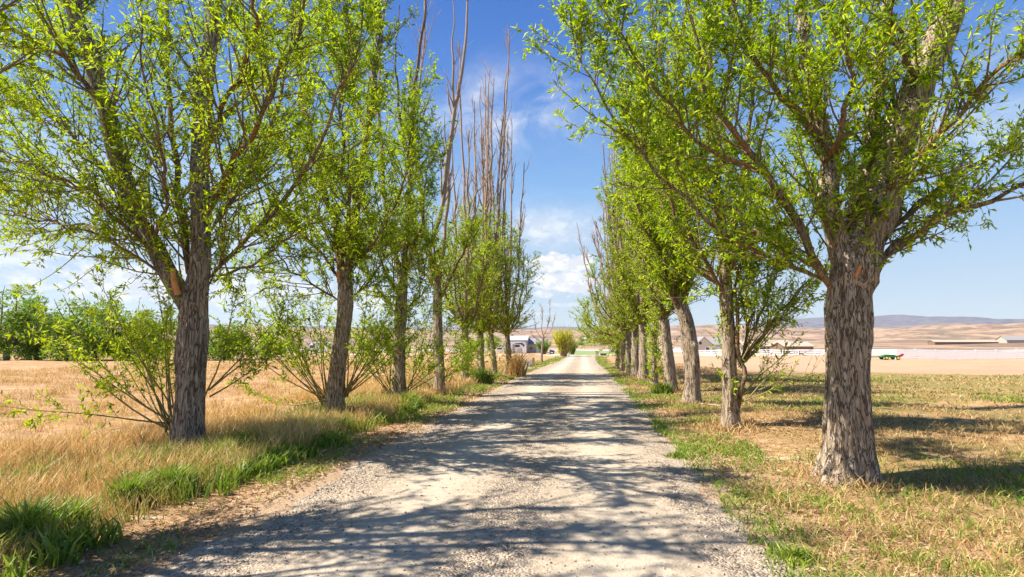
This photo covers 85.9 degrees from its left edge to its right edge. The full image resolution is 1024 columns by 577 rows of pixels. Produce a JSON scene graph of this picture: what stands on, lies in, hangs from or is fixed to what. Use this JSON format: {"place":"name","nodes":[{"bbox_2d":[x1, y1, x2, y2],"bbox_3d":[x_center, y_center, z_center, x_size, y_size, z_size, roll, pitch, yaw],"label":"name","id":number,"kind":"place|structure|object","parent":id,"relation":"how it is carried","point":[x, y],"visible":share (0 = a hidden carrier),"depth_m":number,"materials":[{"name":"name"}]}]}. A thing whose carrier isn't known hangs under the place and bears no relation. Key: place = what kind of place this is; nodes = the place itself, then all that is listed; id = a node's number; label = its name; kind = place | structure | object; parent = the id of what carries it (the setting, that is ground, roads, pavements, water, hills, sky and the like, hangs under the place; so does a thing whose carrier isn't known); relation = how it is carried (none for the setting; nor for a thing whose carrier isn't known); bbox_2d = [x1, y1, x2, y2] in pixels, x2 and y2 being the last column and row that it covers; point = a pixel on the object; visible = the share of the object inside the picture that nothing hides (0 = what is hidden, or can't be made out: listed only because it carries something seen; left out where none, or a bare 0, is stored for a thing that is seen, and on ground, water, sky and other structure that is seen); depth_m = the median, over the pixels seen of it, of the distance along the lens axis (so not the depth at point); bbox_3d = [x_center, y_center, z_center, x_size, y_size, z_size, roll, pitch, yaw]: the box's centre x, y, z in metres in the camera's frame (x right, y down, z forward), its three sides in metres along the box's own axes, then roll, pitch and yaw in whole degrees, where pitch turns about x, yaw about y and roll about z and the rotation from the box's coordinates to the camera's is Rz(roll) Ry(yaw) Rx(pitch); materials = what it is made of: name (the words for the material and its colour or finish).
{"place":"outdoors","nodes":[
{"label":"outdoors","id":0,"kind":"place"},
{"bbox_2d":[0,356,565,576],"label":"green grass","id":1,"kind":"structure","parent":0,"point":[61,547],"depth_m":6.95,"materials":[{"name":"green plant"}]},
{"bbox_2d":[117,355,832,576],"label":"gravel road","id":2,"kind":"structure","parent":0,"point":[588,372],"depth_m":5.77,"materials":[{"name":"grey gravel"}]},
{"bbox_2d":[502,544,530,557],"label":"fallen branch","id":3,"kind":"object","parent":2,"relation":"on","point":[504,546],"visible":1,"depth_m":4.57,"materials":[{"name":"grey wood"}]},
{"bbox_2d":[664,450,689,459],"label":"grass clump","id":4,"kind":"object","parent":2,"relation":"on","point":[676,455],"visible":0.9,"depth_m":8.36,"materials":[{"name":"green plant"}]},
{"bbox_2d":[0,351,1023,576],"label":"ground","id":5,"kind":"structure","parent":0,"point":[931,367],"depth_m":9.61,"materials":[{"name":"beige plant"}]},
{"bbox_2d":[0,0,67,134],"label":"willow tree","id":6,"kind":"object","parent":5,"relation":"on","point":[32,50],"visible":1,"depth_m":5.53,"materials":[{"name":"green plant"}]},
{"bbox_2d":[0,284,67,360],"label":"tree","id":7,"kind":"object","parent":5,"relation":"on","point":[7,327],"visible":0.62,"depth_m":67.34,"materials":[{"name":"green plant"}]},
{"bbox_2d":[0,489,79,547],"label":"grass clump","id":8,"kind":"object","parent":5,"relation":"on","point":[27,509],"visible":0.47,"depth_m":4.79,"materials":[{"name":"green plant"}]},
{"bbox_2d":[0,305,104,360],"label":"tree","id":9,"kind":"object","parent":5,"relation":"on","point":[25,349],"visible":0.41,"depth_m":67.96,"materials":[{"name":"green plant"}]},
{"bbox_2d":[26,306,110,360],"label":"tree","id":10,"kind":"object","parent":5,"relation":"on","point":[48,333],"visible":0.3,"depth_m":68.50,"materials":[{"name":"green plant"}]},
{"bbox_2d":[39,491,115,530],"bbox_3d":[-4.107,2.090,5.168,0.692,0.368,0.613,-1,-6,7],"label":"grass clump","id":11,"kind":"object","parent":5,"relation":"on","point":[77,510],"visible":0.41,"depth_m":5.15,"materials":[{"name":"green plant"}]},
{"bbox_2d":[37,292,131,360],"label":"tree","id":12,"kind":"object","parent":5,"relation":"on","point":[88,344],"visible":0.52,"depth_m":67.71,"materials":[{"name":"green plant"}]},
{"bbox_2d":[90,423,148,434],"bbox_3d":[-7.825,2.808,11.072,0.474,0.108,1.342,-4,-7,38],"label":"fallen branch","id":13,"kind":"object","parent":5,"relation":"on","point":[117,428],"visible":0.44,"depth_m":11.17,"materials":[{"name":"brown wood"}]},
{"bbox_2d":[84,309,162,360],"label":"tree","id":14,"kind":"object","parent":5,"relation":"on","point":[104,329],"visible":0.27,"depth_m":67.65,"materials":[{"name":"green plant"}]},
{"bbox_2d":[94,467,166,511],"bbox_3d":[-4.123,2.126,5.928,0.712,0.413,0.710,-1,-6,7],"label":"grass clump","id":15,"kind":"object","parent":5,"relation":"on","point":[127,485],"visible":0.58,"depth_m":5.85,"materials":[{"name":"green plant"}]},
{"bbox_2d":[113,308,177,360],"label":"tree","id":16,"kind":"object","parent":5,"relation":"on","point":[157,332],"visible":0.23,"depth_m":68.84,"materials":[{"name":"green plant"}]},
{"bbox_2d":[143,457,209,498],"bbox_3d":[-3.930,2.162,6.389,0.735,0.434,0.828,-1,-6,7],"label":"grass clump","id":17,"kind":"object","parent":5,"relation":"on","point":[182,471],"visible":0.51,"depth_m":6.34,"materials":[{"name":"green plant"}]},
{"bbox_2d":[0,0,405,446],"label":"willow tree","id":18,"kind":"object","parent":5,"relation":"on","point":[189,296],"visible":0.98,"depth_m":8.78,"materials":[{"name":"green plant"}]},
{"bbox_2d":[197,432,248,456],"bbox_3d":[-4.213,2.307,7.997,0.864,0.445,0.780,5,-7,-39],"label":"grass clump","id":19,"kind":"object","parent":5,"relation":"on","point":[228,444],"visible":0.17,"depth_m":7.96,"materials":[{"name":"green plant"}]},
{"bbox_2d":[207,320,263,360],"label":"tree","id":20,"kind":"object","parent":5,"relation":"on","point":[213,350],"visible":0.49,"depth_m":71.90,"materials":[{"name":"green plant"}]},
{"bbox_2d":[239,324,303,356],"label":"tree","id":21,"kind":"object","parent":5,"relation":"on","point":[265,342],"visible":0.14,"depth_m":89.92,"materials":[{"name":"green plant"}]},
{"bbox_2d":[251,440,291,456],"bbox_3d":[-3.604,2.406,8.110,0.711,0.344,0.633,-1,-6,7],"label":"grass clump","id":22,"kind":"object","parent":5,"relation":"on","point":[272,449],"visible":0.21,"depth_m":8.12,"materials":[{"name":"green plant"}]},
{"bbox_2d":[0,359,543,566],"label":"dry grass","id":23,"kind":"structure","parent":5,"relation":"on","point":[11,451],"depth_m":9.55,"materials":[{"name":"beige plant"}]},
{"bbox_2d":[307,342,331,353],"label":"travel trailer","id":24,"kind":"object","parent":5,"relation":"on","point":[311,345],"visible":0.3,"depth_m":156.32,"materials":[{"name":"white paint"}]},
{"bbox_2d":[209,0,464,413],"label":"willow tree","id":25,"kind":"object","parent":5,"relation":"on","point":[336,392],"visible":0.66,"depth_m":12.69,"materials":[{"name":"green plant"}]},
{"bbox_2d":[322,0,482,395],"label":"willow tree","id":26,"kind":"object","parent":5,"relation":"on","point":[398,379],"visible":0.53,"depth_m":15.75,"materials":[{"name":"green plant"}]},
{"bbox_2d":[396,390,427,407],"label":"grass clump","id":27,"kind":"object","parent":5,"relation":"on","point":[416,398],"visible":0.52,"depth_m":14.60,"materials":[{"name":"green plant"}]},
{"bbox_2d":[385,0,505,395],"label":"willow tree","id":28,"kind":"object","parent":5,"relation":"on","point":[438,379],"visible":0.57,"depth_m":18.24,"materials":[{"name":"green plant"}]},
{"bbox_2d":[419,119,515,378],"bbox_3d":[-1.808,-1.515,23.659,4.164,11.148,4.441,-1,-6,7],"label":"willow tree","id":29,"kind":"object","parent":5,"relation":"on","point":[467,307],"visible":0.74,"depth_m":23.26,"materials":[{"name":"green plant"}]},
{"bbox_2d":[442,24,514,370],"bbox_3d":[-1.569,-4.396,27.363,3.669,17.731,4.176,-1,-6,7],"label":"willow tree","id":30,"kind":"object","parent":5,"relation":"on","point":[480,334],"visible":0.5,"depth_m":26.96,"materials":[{"name":"green plant"}]},
{"bbox_2d":[471,365,496,382],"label":"grass clump","id":31,"kind":"object","parent":5,"relation":"on","point":[480,374],"visible":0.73,"depth_m":23.58,"materials":[{"name":"green plant"}]},
{"bbox_2d":[484,335,501,352],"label":"yard tree","id":32,"kind":"object","parent":5,"relation":"on","point":[496,338],"visible":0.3,"depth_m":185.73,"materials":[{"name":"green plant"}]},
{"bbox_2d":[457,74,529,374],"bbox_3d":[-1.081,-3.676,28.931,4.079,16.709,3.922,-1,-6,7],"label":"willow tree","id":33,"kind":"object","parent":5,"relation":"on","point":[493,361],"visible":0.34,"depth_m":28.37,"materials":[{"name":"green plant"}]},
{"bbox_2d":[495,347,504,352],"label":"pickup truck","id":34,"kind":"object","parent":5,"relation":"on","point":[499,349],"visible":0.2,"depth_m":171.89,"materials":[{"name":"white paint"}]},
{"bbox_2d":[0,368,1023,576],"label":"leaf litter","id":35,"kind":"object","parent":5,"relation":"on","point":[252,509],"visible":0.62,"depth_m":5.81,"materials":[{"name":"brown plant"}]},
{"bbox_2d":[502,342,524,352],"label":"travel trailer","id":36,"kind":"object","parent":5,"relation":"on","point":[517,345],"visible":0.51,"depth_m":167.17,"materials":[{"name":"white paint"}]},
{"bbox_2d":[484,113,544,375],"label":"willow tree","id":37,"kind":"object","parent":5,"relation":"on","point":[507,328],"visible":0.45,"depth_m":29.71,"materials":[{"name":"green plant"}]},
{"bbox_2d":[497,344,536,375],"bbox_3d":[0.308,3.767,29.261,2.410,1.774,2.795,-3,-6,24],"label":"reed clump","id":38,"kind":"object","parent":5,"relation":"on","point":[517,364],"visible":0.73,"depth_m":28.96,"materials":[{"name":"beige plant"}]},
{"bbox_2d":[510,336,529,352],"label":"storage shed","id":39,"kind":"structure","parent":5,"relation":"on","point":[525,339],"depth_m":174.00,"materials":[{"name":"grey metal"}]},
{"bbox_2d":[528,338,544,352],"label":"tan house","id":40,"kind":"structure","parent":5,"relation":"on","point":[532,344],"depth_m":177.13,"materials":[{"name":"white paint"}]},
{"bbox_2d":[530,299,555,362],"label":"bare tree","id":41,"kind":"object","parent":5,"relation":"on","point":[542,343],"visible":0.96,"depth_m":58.37,"materials":[{"name":"brown plant"}]},
{"bbox_2d":[535,340,552,353],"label":"bush","id":42,"kind":"object","parent":5,"relation":"on","point":[545,347],"visible":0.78,"depth_m":126.98,"materials":[{"name":"green plant"}]},
{"bbox_2d":[550,324,582,356],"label":"bush","id":43,"kind":"object","parent":5,"relation":"on","point":[563,343],"visible":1,"depth_m":92.32,"materials":[{"name":"yellow plant"}]},
{"bbox_2d":[569,341,578,354],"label":"bush","id":44,"kind":"object","parent":5,"relation":"on","point":[572,352],"visible":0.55,"depth_m":118.21,"materials":[{"name":"green plant"}]},
{"bbox_2d":[198,362,1023,576],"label":"field stubble","id":45,"kind":"object","parent":5,"relation":"on","point":[747,423],"visible":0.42,"depth_m":8.07,"materials":[{"name":"beige plant"}]},
{"bbox_2d":[564,157,660,370],"bbox_3d":[6.829,-1.430,34.955,6.003,13.535,4.856,2,-6,-19],"label":"willow tree","id":46,"kind":"object","parent":5,"relation":"on","point":[622,342],"visible":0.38,"depth_m":34.71,"materials":[{"name":"green plant"}]},
{"bbox_2d":[583,138,647,373],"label":"willow tree","id":47,"kind":"object","parent":5,"relation":"on","point":[627,359],"visible":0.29,"depth_m":31.17,"materials":[{"name":"green plant"}]},
{"bbox_2d":[572,225,660,368],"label":"willow tree","id":48,"kind":"object","parent":5,"relation":"on","point":[609,341],"visible":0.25,"depth_m":39.40,"materials":[{"name":"green plant"}]},
{"bbox_2d":[591,147,677,375],"bbox_3d":[6.394,-2.028,29.058,3.822,13.406,4.387,4,-7,-36],"label":"willow tree","id":49,"kind":"object","parent":5,"relation":"on","point":[634,364],"visible":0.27,"depth_m":28.65,"materials":[{"name":"green plant"}]},
{"bbox_2d":[589,127,697,379],"bbox_3d":[6.215,-1.712,26.301,5.036,12.228,4.277,1,-6,-8],"label":"willow tree","id":50,"kind":"object","parent":5,"relation":"on","point":[632,302],"visible":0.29,"depth_m":26.07,"materials":[{"name":"green plant"}]},
{"bbox_2d":[604,108,695,383],"bbox_3d":[6.299,-2.310,24.630,3.723,13.223,4.154,3,-6,-24],"label":"willow tree","id":51,"kind":"object","parent":5,"relation":"on","point":[653,346],"visible":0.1,"depth_m":24.13,"materials":[{"name":"green plant"}]},
{"bbox_2d":[648,380,674,394],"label":"grass clump","id":52,"kind":"object","parent":5,"relation":"on","point":[661,388],"visible":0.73,"depth_m":18.49,"materials":[{"name":"green plant"}]},
{"bbox_2d":[601,0,722,404],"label":"willow tree","id":53,"kind":"object","parent":5,"relation":"on","point":[673,282],"visible":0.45,"depth_m":15.04,"materials":[{"name":"green plant"}]},
{"bbox_2d":[605,52,718,391],"bbox_3d":[5.905,-2.548,20.979,3.963,13.031,4.223,2,-6,-19],"label":"willow tree","id":54,"kind":"object","parent":5,"relation":"on","point":[663,323],"visible":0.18,"depth_m":20.43,"materials":[{"name":"green plant"}]},
{"bbox_2d":[697,337,712,351],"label":"cream house","id":55,"kind":"structure","parent":5,"relation":"on","point":[703,343],"depth_m":166.60,"materials":[{"name":"beige paint"}]},
{"bbox_2d":[706,338,721,352],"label":"house wing","id":56,"kind":"structure","parent":5,"relation":"on","point":[716,344],"depth_m":168.64,"materials":[{"name":"white paint"}]},
{"bbox_2d":[607,0,830,429],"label":"willow tree","id":57,"kind":"object","parent":5,"relation":"on","point":[730,345],"visible":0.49,"depth_m":11.21,"materials":[{"name":"green plant"}]},
{"bbox_2d":[740,340,788,354],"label":"long house","id":58,"kind":"structure","parent":5,"relation":"on","point":[760,348],"depth_m":146.53,"materials":[{"name":"beige"}]},
{"bbox_2d":[510,0,1023,487],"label":"willow tree","id":59,"kind":"object","parent":5,"relation":"on","point":[880,176],"visible":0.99,"depth_m":7.30,"materials":[{"name":"green plant"}]},
{"bbox_2d":[772,342,815,354],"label":"barn","id":60,"kind":"structure","parent":5,"relation":"on","point":[806,346],"depth_m":132.46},
{"bbox_2d":[763,539,826,570],"bbox_3d":[2.301,2.130,4.439,0.496,0.148,0.464,-1,-6,7],"label":"grass clump","id":61,"kind":"object","parent":5,"relation":"on","point":[799,552],"visible":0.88,"depth_m":4.42,"materials":[{"name":"green plant"}]},
{"bbox_2d":[699,349,903,354],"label":"rail fence","id":62,"kind":"object","parent":5,"relation":"on","point":[814,352],"visible":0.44,"depth_m":117.19,"materials":[{"name":"white paint"}]},
{"bbox_2d":[595,356,1023,576],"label":"verge grass","id":63,"kind":"structure","parent":5,"relation":"on","point":[682,444],"depth_m":6.52,"materials":[{"name":"green plant"}]},
{"bbox_2d":[871,354,903,359],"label":"farm implement","id":64,"kind":"object","parent":5,"relation":"on","point":[886,356],"visible":0.98,"depth_m":73.17,"materials":[{"name":"green paint"}]},
{"bbox_2d":[895,349,1023,359],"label":"rail fence","id":65,"kind":"object","parent":5,"relation":"on","point":[1001,354],"visible":0.95,"depth_m":77.92,"materials":[{"name":"white paint"}]},
{"bbox_2d":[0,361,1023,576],"bbox_3d":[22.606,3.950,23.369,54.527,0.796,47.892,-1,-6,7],"label":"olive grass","id":66,"kind":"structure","parent":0,"point":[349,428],"depth_m":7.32,"materials":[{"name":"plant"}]},
{"bbox_2d":[0,0,1023,352],"label":"sky","id":67,"kind":"structure","parent":0,"point":[986,280],"materials":[{"name":"blue"}]},
{"bbox_2d":[2,315,1023,351],"bbox_3d":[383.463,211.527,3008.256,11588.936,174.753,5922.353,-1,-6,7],"label":"hills","id":68,"kind":"structure","parent":0,"point":[904,332],"depth_m":1162.39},
{"bbox_2d":[927,340,998,344],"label":"long barn","id":69,"kind":"structure","parent":68,"relation":"on","point":[940,342],"depth_m":379.04,"materials":[{"name":"white metal"}]},
{"bbox_2d":[996,336,1023,342],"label":"grey outbuilding","id":70,"kind":"structure","parent":68,"relation":"on","point":[1010,339],"depth_m":375.27,"materials":[{"name":"beige metal"}]},
{"bbox_2d":[287,349,894,350],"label":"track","id":71,"kind":"structure","parent":0,"point":[657,350],"depth_m":229.46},
{"bbox_2d":[319,354,880,355],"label":"cross road","id":72,"kind":"structure","parent":0,"point":[704,355],"depth_m":104.17,"materials":[{"name":"grey asphalt"}]},
{"bbox_2d":[548,351,661,354],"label":"green field","id":73,"kind":"structure","parent":0,"point":[586,352],"depth_m":181.36,"materials":[{"name":"plant"}]},
{"bbox_2d":[673,348,682,353],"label":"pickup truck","id":74,"kind":"object","parent":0,"point":[677,350],"visible":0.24,"depth_m":158.32,"materials":[{"name":"white paint"}]}
]}

